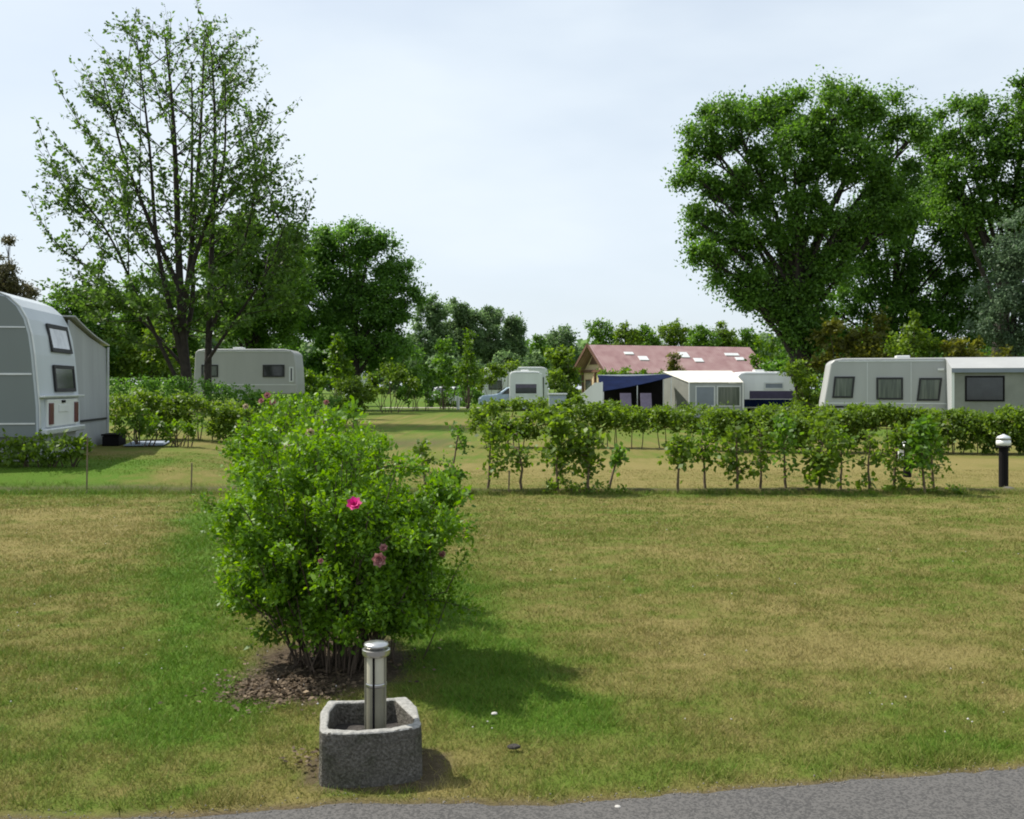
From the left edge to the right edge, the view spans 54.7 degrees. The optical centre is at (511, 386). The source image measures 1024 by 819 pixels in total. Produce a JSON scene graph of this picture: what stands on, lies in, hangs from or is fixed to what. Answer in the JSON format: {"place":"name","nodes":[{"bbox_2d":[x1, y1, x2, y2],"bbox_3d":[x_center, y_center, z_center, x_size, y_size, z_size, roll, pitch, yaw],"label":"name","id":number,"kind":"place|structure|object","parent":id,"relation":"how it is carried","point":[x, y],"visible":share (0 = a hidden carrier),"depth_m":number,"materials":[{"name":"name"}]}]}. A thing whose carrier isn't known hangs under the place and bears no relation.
{"place":"outdoors","nodes":[
{"label":"outdoors","id":0,"kind":"place"},
{"bbox_2d":[0,384,1023,818],"bbox_3d":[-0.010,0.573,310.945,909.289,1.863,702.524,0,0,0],"label":"ground","id":1,"kind":"structure","parent":0,"point":[406,428],"depth_m":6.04,"materials":[{"name":"green plant"}]},
{"bbox_2d":[0,234,43,301],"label":"conifer","id":2,"kind":"object","parent":1,"relation":"on","point":[8,285],"visible":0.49,"depth_m":47.91,"materials":[{"name":"brown plant"}]},
{"bbox_2d":[0,427,95,467],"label":"ornamental shrub","id":3,"kind":"object","parent":1,"relation":"on","point":[31,449],"visible":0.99,"depth_m":15.19,"materials":[{"name":"green plant"}]},
{"bbox_2d":[0,292,109,461],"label":"caravan","id":4,"kind":"object","parent":1,"relation":"on","point":[54,373],"visible":0.91,"depth_m":16.74,"materials":[{"name":"metal"}]},
{"bbox_2d":[45,323,72,353],"bbox_3d":[-7.950,-0.840,17.400,0.126,0.486,1.140,0,0,-8],"label":"window","id":5,"kind":"structure","parent":4,"relation":"in","point":[59,338],"depth_m":17.36,"materials":[{"name":"glass"}]},
{"bbox_2d":[52,365,76,391],"bbox_3d":[-7.857,-0.147,17.393,0.071,0.463,1.140,0,0,-8],"label":"window","id":6,"kind":"structure","parent":4,"relation":"in","point":[64,376],"depth_m":17.34,"materials":[{"name":"glass"}]},
{"bbox_2d":[43,284,133,380],"bbox_3d":[-22.404,-2.317,52.087,5.230,6.342,4.451,0,0,0],"label":"broadleaf tree","id":7,"kind":"object","parent":1,"relation":"on","point":[92,327],"visible":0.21,"depth_m":51.46,"materials":[{"name":"green plant"}]},
{"bbox_2d":[101,433,125,445],"bbox_3d":[-8.005,1.053,19.917,0.350,0.240,0.630,0,0,-8],"label":"storage box","id":8,"kind":"object","parent":1,"relation":"on","point":[111,439],"visible":0.84,"depth_m":19.63,"materials":[{"name":"black paint"}]},
{"bbox_2d":[112,400,167,446],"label":"yellow shrub","id":9,"kind":"object","parent":1,"relation":"on","point":[132,422],"visible":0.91,"depth_m":19.51,"materials":[{"name":"green plant"}]},
{"bbox_2d":[96,320,194,397],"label":"green bush","id":10,"kind":"object","parent":1,"relation":"on","point":[149,358],"visible":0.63,"depth_m":51.57,"materials":[{"name":"green plant"}]},
{"bbox_2d":[113,257,218,392],"bbox_3d":[-20.302,-3.269,56.032,6.953,8.133,4.593,0,0,0],"label":"broadleaf tree","id":11,"kind":"object","parent":1,"relation":"on","point":[193,344],"visible":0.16,"depth_m":55.52,"materials":[{"name":"green plant"}]},
{"bbox_2d":[22,0,322,409],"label":"fruit tree","id":12,"kind":"object","parent":1,"relation":"on","point":[139,307],"visible":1,"depth_m":39.41,"materials":[{"name":"green plant"}]},
{"bbox_2d":[154,412,205,446],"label":"yellow shrub","id":13,"kind":"object","parent":1,"relation":"on","point":[187,429],"visible":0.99,"depth_m":19.39,"materials":[{"name":"green plant"}]},
{"bbox_2d":[109,386,281,441],"bbox_3d":[-6.932,0.717,21.793,4.167,1.536,1.417,0,0,-23],"label":"hedge","id":14,"kind":"object","parent":1,"relation":"on","point":[177,404],"visible":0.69,"depth_m":21.47,"materials":[{"name":"green plant"}]},
{"bbox_2d":[109,373,346,414],"bbox_3d":[-10.231,0.529,35.972,8.978,2.033,1.402,0,0,-27],"label":"hedge","id":15,"kind":"object","parent":1,"relation":"on","point":[226,392],"visible":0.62,"depth_m":35.42,"materials":[{"name":"green plant"}]},
{"bbox_2d":[194,347,304,402],"bbox_3d":[-12.998,-0.596,49.175,4.998,2.730,2.250,0,0,-2],"label":"caravan","id":16,"kind":"object","parent":1,"relation":"on","point":[275,371],"visible":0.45,"depth_m":48.10,"materials":[{"name":"grey paint"}]},
{"bbox_2d":[184,211,319,403],"bbox_3d":[-15.154,-4.615,58.248,8.344,11.643,6.108,0,0,0],"label":"broadleaf tree","id":17,"kind":"object","parent":1,"relation":"on","point":[283,329],"visible":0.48,"depth_m":57.25,"materials":[{"name":"green plant"}]},
{"bbox_2d":[215,390,328,520],"bbox_3d":[-2.300,0.782,9.800,1.291,1.500,1.243,0,0,0],"label":"rose bush","id":18,"kind":"object","parent":1,"relation":"on","point":[267,396],"visible":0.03,"depth_m":9.66,"materials":[{"name":"green plant"}]},
{"bbox_2d":[214,387,373,556],"bbox_3d":[-1.748,0.767,8.249,1.333,1.532,1.224,0,0,0],"label":"rose bush","id":19,"kind":"object","parent":1,"relation":"on","point":[282,420],"visible":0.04,"depth_m":8.19,"materials":[{"name":"green plant"}]},
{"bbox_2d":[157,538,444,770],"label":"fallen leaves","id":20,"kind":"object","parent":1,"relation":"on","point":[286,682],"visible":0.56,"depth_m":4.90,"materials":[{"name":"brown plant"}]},
{"bbox_2d":[219,395,405,596],"bbox_3d":[-1.312,0.791,6.704,1.263,1.482,1.373,0,0,29],"label":"rose bush","id":21,"kind":"object","parent":1,"relation":"on","point":[312,429],"visible":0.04,"depth_m":6.58,"materials":[{"name":"green plant"}]},
{"bbox_2d":[298,368,333,411],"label":"green bush","id":22,"kind":"object","parent":1,"relation":"on","point":[310,379],"visible":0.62,"depth_m":51.77,"materials":[{"name":"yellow plant"}]},
{"bbox_2d":[190,413,483,678],"bbox_3d":[-0.898,0.842,5.351,1.383,1.383,1.503,0,0,-45],"label":"rose bush","id":23,"kind":"object","parent":1,"relation":"on","point":[366,561],"visible":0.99,"depth_m":5.15,"materials":[{"name":"green plant"}]},
{"bbox_2d":[322,333,355,410],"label":"pointed shrub","id":24,"kind":"object","parent":1,"relation":"on","point":[336,368],"visible":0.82,"depth_m":45.77,"materials":[{"name":"green plant"}]},
{"bbox_2d":[279,339,426,409],"bbox_3d":[-10.529,-0.966,64.681,9.825,5.054,5.256,0,0,0],"label":"green bush","id":25,"kind":"object","parent":1,"relation":"on","point":[314,362],"visible":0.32,"depth_m":64.54,"materials":[{"name":"green plant"}]},
{"bbox_2d":[330,374,378,427],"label":"tree","id":26,"kind":"object","parent":1,"relation":"on","point":[366,392],"visible":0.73,"depth_m":33.84,"materials":[{"name":"green plant"}]},
{"bbox_2d":[276,214,435,404],"bbox_3d":[-10.652,-4.742,64.433,11.552,12.800,6.424,0,0,0],"label":"broadleaf tree","id":27,"kind":"object","parent":1,"relation":"on","point":[377,309],"visible":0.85,"depth_m":63.28,"materials":[{"name":"green plant"}]},
{"bbox_2d":[318,697,421,787],"bbox_3d":[-0.564,1.411,3.916,0.395,0.237,0.417,0,0,-11],"label":"planter stone","id":28,"kind":"object","parent":1,"relation":"on","point":[353,753],"visible":0.93,"depth_m":3.73,"materials":[{"name":"stone"}]},
{"bbox_2d":[362,640,389,729],"bbox_3d":[-0.535,1.202,3.900,0.110,0.401,0.110,0,0,0],"label":"bollard lamp","id":29,"kind":"object","parent":28,"relation":"on","point":[375,653],"visible":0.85,"depth_m":3.87,"materials":[{"name":"metal"}]},
{"bbox_2d":[358,357,422,412],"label":"green bush","id":30,"kind":"object","parent":1,"relation":"on","point":[397,375],"visible":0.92,"depth_m":57.85,"materials":[{"name":"green plant"}]},
{"bbox_2d":[393,362,442,410],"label":"green bush","id":31,"kind":"object","parent":1,"relation":"on","point":[411,394],"visible":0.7,"depth_m":62.04,"materials":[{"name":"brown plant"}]},
{"bbox_2d":[407,438,444,484],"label":"young tree","id":32,"kind":"object","parent":1,"relation":"on","point":[421,448],"visible":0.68,"depth_m":14.28,"materials":[{"name":"green plant"}]},
{"bbox_2d":[404,291,462,398],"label":"poplar","id":33,"kind":"object","parent":1,"relation":"on","point":[431,332],"visible":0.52,"depth_m":95.16,"materials":[{"name":"green plant"}]},
{"bbox_2d":[399,384,483,406],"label":"hedge","id":34,"kind":"object","parent":1,"relation":"on","point":[474,397],"visible":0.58,"depth_m":72.12,"materials":[{"name":"green plant"}]},
{"bbox_2d":[421,333,471,409],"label":"green bush","id":35,"kind":"object","parent":1,"relation":"on","point":[448,382],"visible":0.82,"depth_m":65.95,"materials":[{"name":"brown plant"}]},
{"bbox_2d":[440,420,474,486],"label":"young tree","id":36,"kind":"object","parent":1,"relation":"on","point":[460,475],"visible":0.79,"depth_m":13.93,"materials":[{"name":"green plant"}]},
{"bbox_2d":[441,296,488,399],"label":"poplar","id":37,"kind":"object","parent":1,"relation":"on","point":[467,317],"visible":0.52,"depth_m":97.64,"materials":[{"name":"green plant"}]},
{"bbox_2d":[451,328,484,409],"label":"pointed shrub","id":38,"kind":"object","parent":1,"relation":"on","point":[466,369],"visible":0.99,"depth_m":63.82,"materials":[{"name":"green plant"}]},
{"bbox_2d":[421,346,546,404],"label":"green bush","id":39,"kind":"object","parent":1,"relation":"on","point":[530,360],"visible":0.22,"depth_m":83.77,"materials":[{"name":"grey plant"}]},
{"bbox_2d":[475,304,514,366],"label":"poplar","id":40,"kind":"object","parent":1,"relation":"on","point":[491,322],"visible":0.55,"depth_m":99.22,"materials":[{"name":"green plant"}]},
{"bbox_2d":[474,409,517,488],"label":"young tree","id":41,"kind":"object","parent":1,"relation":"on","point":[492,430],"visible":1,"depth_m":14.14,"materials":[{"name":"green plant"}]},
{"bbox_2d":[475,358,520,407],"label":"green bush","id":42,"kind":"object","parent":1,"relation":"on","point":[498,371],"visible":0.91,"depth_m":69.87,"materials":[{"name":"green plant"}]},
{"bbox_2d":[4,759,1021,818],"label":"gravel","id":43,"kind":"structure","parent":1,"relation":"on","point":[526,801],"depth_m":3.55,"materials":[{"name":"grey gravel"}]},
{"bbox_2d":[480,396,548,416],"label":"green bush","id":44,"kind":"object","parent":1,"relation":"on","point":[516,404],"visible":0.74,"depth_m":49.75,"materials":[{"name":"green plant"}]},
{"bbox_2d":[500,311,530,366],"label":"poplar","id":45,"kind":"object","parent":1,"relation":"on","point":[514,328],"visible":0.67,"depth_m":101.08,"materials":[{"name":"green plant"}]},
{"bbox_2d":[482,367,548,406],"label":"caravan","id":46,"kind":"object","parent":1,"relation":"on","point":[543,371],"visible":0.16,"depth_m":74.00,"materials":[{"name":"white paint"}]},
{"bbox_2d":[504,426,538,488],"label":"young tree","id":47,"kind":"object","parent":1,"relation":"on","point":[517,452],"visible":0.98,"depth_m":14.26,"materials":[{"name":"green plant"}]},
{"bbox_2d":[509,370,542,410],"bbox_3d":[0.889,0.195,64.377,2.120,2.610,4.874,0,0,0],"label":"caravan","id":48,"kind":"object","parent":1,"relation":"on","point":[526,384],"visible":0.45,"depth_m":62.00,"materials":[{"name":"white paint"}]},
{"bbox_2d":[523,333,552,392],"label":"distant tree","id":49,"kind":"object","parent":1,"relation":"on","point":[538,345],"visible":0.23,"depth_m":117.51,"materials":[{"name":"green plant"}]},
{"bbox_2d":[464,392,611,447],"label":"hedge","id":50,"kind":"object","parent":1,"relation":"on","point":[527,422],"visible":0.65,"depth_m":24.39,"materials":[{"name":"green plant"}]},
{"bbox_2d":[111,332,987,393],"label":"distant wood","id":51,"kind":"object","parent":1,"relation":"on","point":[581,343],"visible":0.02,"depth_m":208.80,"materials":[{"name":"green plant"}]},
{"bbox_2d":[543,323,580,379],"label":"distant tree","id":52,"kind":"object","parent":1,"relation":"on","point":[565,337],"visible":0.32,"depth_m":121.40,"materials":[{"name":"green plant"}]},
{"bbox_2d":[545,367,580,407],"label":"green bush","id":53,"kind":"object","parent":1,"relation":"on","point":[555,374],"visible":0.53,"depth_m":61.84,"materials":[{"name":"green plant"}]},
{"bbox_2d":[543,343,583,398],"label":"green bush","id":54,"kind":"object","parent":1,"relation":"on","point":[562,361],"visible":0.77,"depth_m":63.85,"materials":[{"name":"green plant"}]},
{"bbox_2d":[534,405,594,490],"bbox_3d":[0.689,0.896,14.027,0.931,1.290,0.928,0,0,44],"label":"young tree","id":55,"kind":"object","parent":1,"relation":"on","point":[558,426],"visible":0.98,"depth_m":13.90,"materials":[{"name":"green plant"}]},
{"bbox_2d":[559,421,611,489],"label":"young tree","id":56,"kind":"object","parent":1,"relation":"on","point":[588,459],"visible":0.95,"depth_m":13.88,"materials":[{"name":"green plant"}]},
{"bbox_2d":[542,476,632,494],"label":"shoots","id":57,"kind":"object","parent":1,"relation":"on","point":[551,485],"visible":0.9,"depth_m":13.91,"materials":[{"name":"green plant"}]},
{"bbox_2d":[581,382,602,404],"bbox_3d":[3.751,0.625,46.542,1.040,1.750,0.085,0,0,0],"label":"windbreak","id":58,"kind":"object","parent":1,"relation":"on","point":[594,392],"visible":0.56,"depth_m":46.50,"materials":[{"name":"white fabric"}]},
{"bbox_2d":[583,317,623,345],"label":"distant tree","id":59,"kind":"object","parent":1,"relation":"on","point":[599,336],"visible":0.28,"depth_m":125.72,"materials":[{"name":"green plant"}]},
{"bbox_2d":[607,441,629,487],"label":"young tree","id":60,"kind":"object","parent":1,"relation":"on","point":[617,457],"visible":0.98,"depth_m":14.18,"materials":[{"name":"green plant"}]},
{"bbox_2d":[611,320,644,344],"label":"distant tree","id":61,"kind":"object","parent":1,"relation":"on","point":[630,337],"visible":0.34,"depth_m":117.52,"materials":[{"name":"green plant"}]},
{"bbox_2d":[598,374,672,410],"bbox_3d":[5.954,0.427,48.270,3.350,2.146,2.540,0,0,0],"label":"canopy","id":62,"kind":"object","parent":1,"relation":"on","point":[634,385],"visible":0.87,"depth_m":49.38,"materials":[{"name":"blue fabric"}]},
{"bbox_2d":[632,322,663,345],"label":"distant tree","id":63,"kind":"object","parent":1,"relation":"on","point":[650,338],"visible":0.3,"depth_m":121.55,"materials":[{"name":"green plant"}]},
{"bbox_2d":[590,401,707,448],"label":"hedge","id":64,"kind":"object","parent":1,"relation":"on","point":[672,420],"visible":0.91,"depth_m":23.94,"materials":[{"name":"green plant"}]},
{"bbox_2d":[573,343,759,392],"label":"house","id":65,"kind":"structure","parent":1,"relation":"on","point":[637,358],"depth_m":79.39,"materials":[{"name":"beige paint"}]},
{"bbox_2d":[654,318,691,345],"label":"distant tree","id":66,"kind":"object","parent":1,"relation":"on","point":[675,337],"visible":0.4,"depth_m":125.21,"materials":[{"name":"green plant"}]},
{"bbox_2d":[656,427,700,492],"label":"young tree","id":67,"kind":"object","parent":1,"relation":"on","point":[679,459],"visible":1,"depth_m":13.92,"materials":[{"name":"green plant"}]},
{"bbox_2d":[547,398,833,428],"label":"hedge","id":68,"kind":"object","parent":1,"relation":"on","point":[819,409],"visible":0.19,"depth_m":34.70,"materials":[{"name":"green plant"}]},
{"bbox_2d":[663,371,743,416],"bbox_3d":[9.457,0.335,49.210,3.600,2.330,2.620,0,0,0],"label":"awning tent","id":69,"kind":"object","parent":1,"relation":"on","point":[712,388],"visible":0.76,"depth_m":47.97,"materials":[{"name":"grey fabric"}]},
{"bbox_2d":[695,386,714,406],"bbox_3d":[9.362,0.450,47.957,0.950,1.000,0.020,0,0,0],"label":"window","id":70,"kind":"structure","parent":69,"relation":"in","point":[703,394],"depth_m":47.96,"materials":[{"name":"glass"}]},
{"bbox_2d":[717,386,740,406],"bbox_3d":[10.502,0.450,47.957,1.150,1.000,0.020,0,0,0],"label":"window","id":71,"kind":"structure","parent":69,"relation":"in","point":[732,394],"depth_m":47.96,"materials":[{"name":"glass"}]},
{"bbox_2d":[683,322,724,346],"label":"distant tree","id":72,"kind":"object","parent":1,"relation":"on","point":[698,337],"visible":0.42,"depth_m":117.62,"materials":[{"name":"green plant"}]},
{"bbox_2d":[687,422,721,488],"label":"young tree","id":73,"kind":"object","parent":1,"relation":"on","point":[705,454],"visible":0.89,"depth_m":14.15,"materials":[{"name":"green plant"}]},
{"bbox_2d":[710,320,739,346],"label":"distant tree","id":74,"kind":"object","parent":1,"relation":"on","point":[728,338],"visible":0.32,"depth_m":121.28,"materials":[{"name":"green plant"}]},
{"bbox_2d":[710,421,767,492],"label":"young tree","id":75,"kind":"object","parent":1,"relation":"on","point":[734,454],"visible":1,"depth_m":13.93,"materials":[{"name":"green plant"}]},
{"bbox_2d":[733,325,766,358],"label":"distant tree","id":76,"kind":"object","parent":1,"relation":"on","point":[746,335],"visible":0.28,"depth_m":125.47,"materials":[{"name":"green plant"}]},
{"bbox_2d":[743,421,780,488],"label":"young tree","id":77,"kind":"object","parent":1,"relation":"on","point":[760,449],"visible":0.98,"depth_m":14.12,"materials":[{"name":"green plant"}]},
{"bbox_2d":[734,370,794,412],"bbox_3d":[12.880,0.305,51.139,2.999,2.390,2.350,0,0,0],"label":"caravan","id":78,"kind":"object","parent":1,"relation":"on","point":[761,387],"visible":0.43,"depth_m":50.00,"materials":[{"name":"white paint"}]},
{"bbox_2d":[744,333,788,369],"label":"green bush","id":79,"kind":"object","parent":1,"relation":"on","point":[773,349],"visible":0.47,"depth_m":65.82,"materials":[{"name":"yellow plant"}]},
{"bbox_2d":[759,412,803,487],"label":"young tree","id":80,"kind":"object","parent":1,"relation":"on","point":[783,428],"visible":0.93,"depth_m":14.19,"materials":[{"name":"green plant"}]},
{"bbox_2d":[759,346,824,375],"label":"green bush","id":81,"kind":"object","parent":1,"relation":"on","point":[774,367],"visible":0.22,"depth_m":53.62,"materials":[{"name":"green plant"}]},
{"bbox_2d":[777,357,820,419],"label":"green bush","id":82,"kind":"object","parent":1,"relation":"on","point":[803,382],"visible":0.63,"depth_m":43.99,"materials":[{"name":"green plant"}]},
{"bbox_2d":[660,64,946,410],"bbox_3d":[15.143,-7.314,51.983,14.610,17.951,6.545,0,0,10],"label":"broadleaf tree","id":83,"kind":"object","parent":1,"relation":"on","point":[789,294],"visible":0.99,"depth_m":51.38,"materials":[{"name":"green plant"}]},
{"bbox_2d":[788,412,853,493],"bbox_3d":[4.313,0.949,13.947,0.739,1.187,0.727,0,0,-27],"label":"young tree","id":84,"kind":"object","parent":1,"relation":"on","point":[821,465],"visible":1,"depth_m":13.83,"materials":[{"name":"green plant"}]},
{"bbox_2d":[823,425,859,491],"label":"young tree","id":85,"kind":"object","parent":1,"relation":"on","point":[844,446],"visible":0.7,"depth_m":14.07,"materials":[{"name":"green plant"}]},
{"bbox_2d":[801,305,892,416],"bbox_3d":[17.005,-1.231,48.963,4.703,5.577,4.231,0,0,-41],"label":"olive bush","id":86,"kind":"object","parent":1,"relation":"on","point":[870,347],"visible":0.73,"depth_m":48.58,"materials":[{"name":"green plant"}]},
{"bbox_2d":[699,399,1023,453],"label":"hedge","id":87,"kind":"object","parent":1,"relation":"on","point":[987,431],"visible":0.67,"depth_m":22.24,"materials":[{"name":"green plant"}]},
{"bbox_2d":[851,429,888,493],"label":"young tree","id":88,"kind":"object","parent":1,"relation":"on","point":[873,458],"visible":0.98,"depth_m":14.02,"materials":[{"name":"green plant"}]},
{"bbox_2d":[870,420,920,488],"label":"young tree","id":89,"kind":"object","parent":1,"relation":"on","point":[896,460],"visible":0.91,"depth_m":14.07,"materials":[{"name":"green plant"}]},
{"bbox_2d":[880,308,942,357],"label":"green bush","id":90,"kind":"object","parent":1,"relation":"on","point":[915,344],"visible":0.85,"depth_m":45.70,"materials":[{"name":"green plant"}]},
{"bbox_2d":[811,163,1023,358],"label":"broadleaf tree","id":91,"kind":"object","parent":1,"relation":"on","point":[901,298],"visible":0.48,"depth_m":61.15,"materials":[{"name":"green plant"}]},
{"bbox_2d":[819,355,1023,424],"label":"caravan","id":92,"kind":"object","parent":1,"relation":"on","point":[983,384],"visible":0.48,"depth_m":37.14,"materials":[{"name":"grey paint"}]},
{"bbox_2d":[832,376,854,397],"bbox_3d":[12.667,0.010,37.807,0.830,0.820,0.030,0,0,13],"label":"window","id":93,"kind":"structure","parent":92,"relation":"in","point":[843,387],"depth_m":37.80,"materials":[{"name":"glass"}]},
{"bbox_2d":[876,377,902,399],"bbox_3d":[14.284,0.060,37.434,0.950,0.840,0.030,0,0,13],"label":"window","id":94,"kind":"structure","parent":92,"relation":"in","point":[887,388],"depth_m":37.43,"materials":[{"name":"glass"}]},
{"bbox_2d":[917,378,941,400],"bbox_3d":[15.653,0.090,37.118,0.900,0.860,0.030,0,0,13],"label":"window","id":95,"kind":"structure","parent":92,"relation":"in","point":[929,389],"depth_m":37.11,"materials":[{"name":"glass"}]},
{"bbox_2d":[965,376,1004,400],"bbox_3d":[17.027,0.060,35.649,1.320,0.920,0.020,0,0,13],"label":"window","id":96,"kind":"structure","parent":92,"relation":"in","point":[977,388],"depth_m":35.64,"materials":[{"name":"grey glass"}]},
{"bbox_2d":[896,406,948,491],"bbox_3d":[5.742,0.906,13.859,0.611,1.270,0.685,0,0,0],"label":"young tree","id":97,"kind":"object","parent":1,"relation":"on","point":[922,448],"visible":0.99,"depth_m":13.77,"materials":[{"name":"green plant"}]},
{"bbox_2d":[881,480,967,494],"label":"shoots","id":98,"kind":"object","parent":1,"relation":"on","point":[955,489],"visible":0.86,"depth_m":13.97,"materials":[{"name":"green plant"}]},
{"bbox_2d":[909,409,956,487],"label":"young tree","id":99,"kind":"object","parent":1,"relation":"on","point":[937,470],"visible":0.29,"depth_m":14.27,"materials":[{"name":"green plant"}]},
{"bbox_2d":[895,68,1023,355],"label":"broadleaf tree","id":100,"kind":"object","parent":1,"relation":"on","point":[1002,147],"visible":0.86,"depth_m":55.39,"materials":[{"name":"green plant"}]},
{"bbox_2d":[938,335,1012,356],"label":"green bush","id":101,"kind":"object","parent":1,"relation":"on","point":[958,346],"visible":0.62,"depth_m":44.96,"materials":[{"name":"green plant"}]},
{"bbox_2d":[957,199,1023,356],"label":"silver poplar","id":102,"kind":"object","parent":1,"relation":"on","point":[1009,300],"visible":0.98,"depth_m":46.54,"materials":[{"name":"green plant"}]},
{"bbox_2d":[996,434,1010,486],"bbox_3d":[7.250,1.122,14.600,0.210,0.855,0.210,0,0,0],"label":"lamp post","id":103,"kind":"object","parent":1,"relation":"on","point":[1003,443],"visible":0.98,"depth_m":14.54,"materials":[{"name":"black metal"}]},
{"bbox_2d":[0,0,1023,388],"label":"sky","id":104,"kind":"structure","parent":0,"point":[519,150],"materials":[{"name":"white"}]},
{"bbox_2d":[104,767,1023,818],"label":"road","id":105,"kind":"structure","parent":0,"point":[992,794],"depth_m":3.50,"materials":[{"name":"grey asphalt"}]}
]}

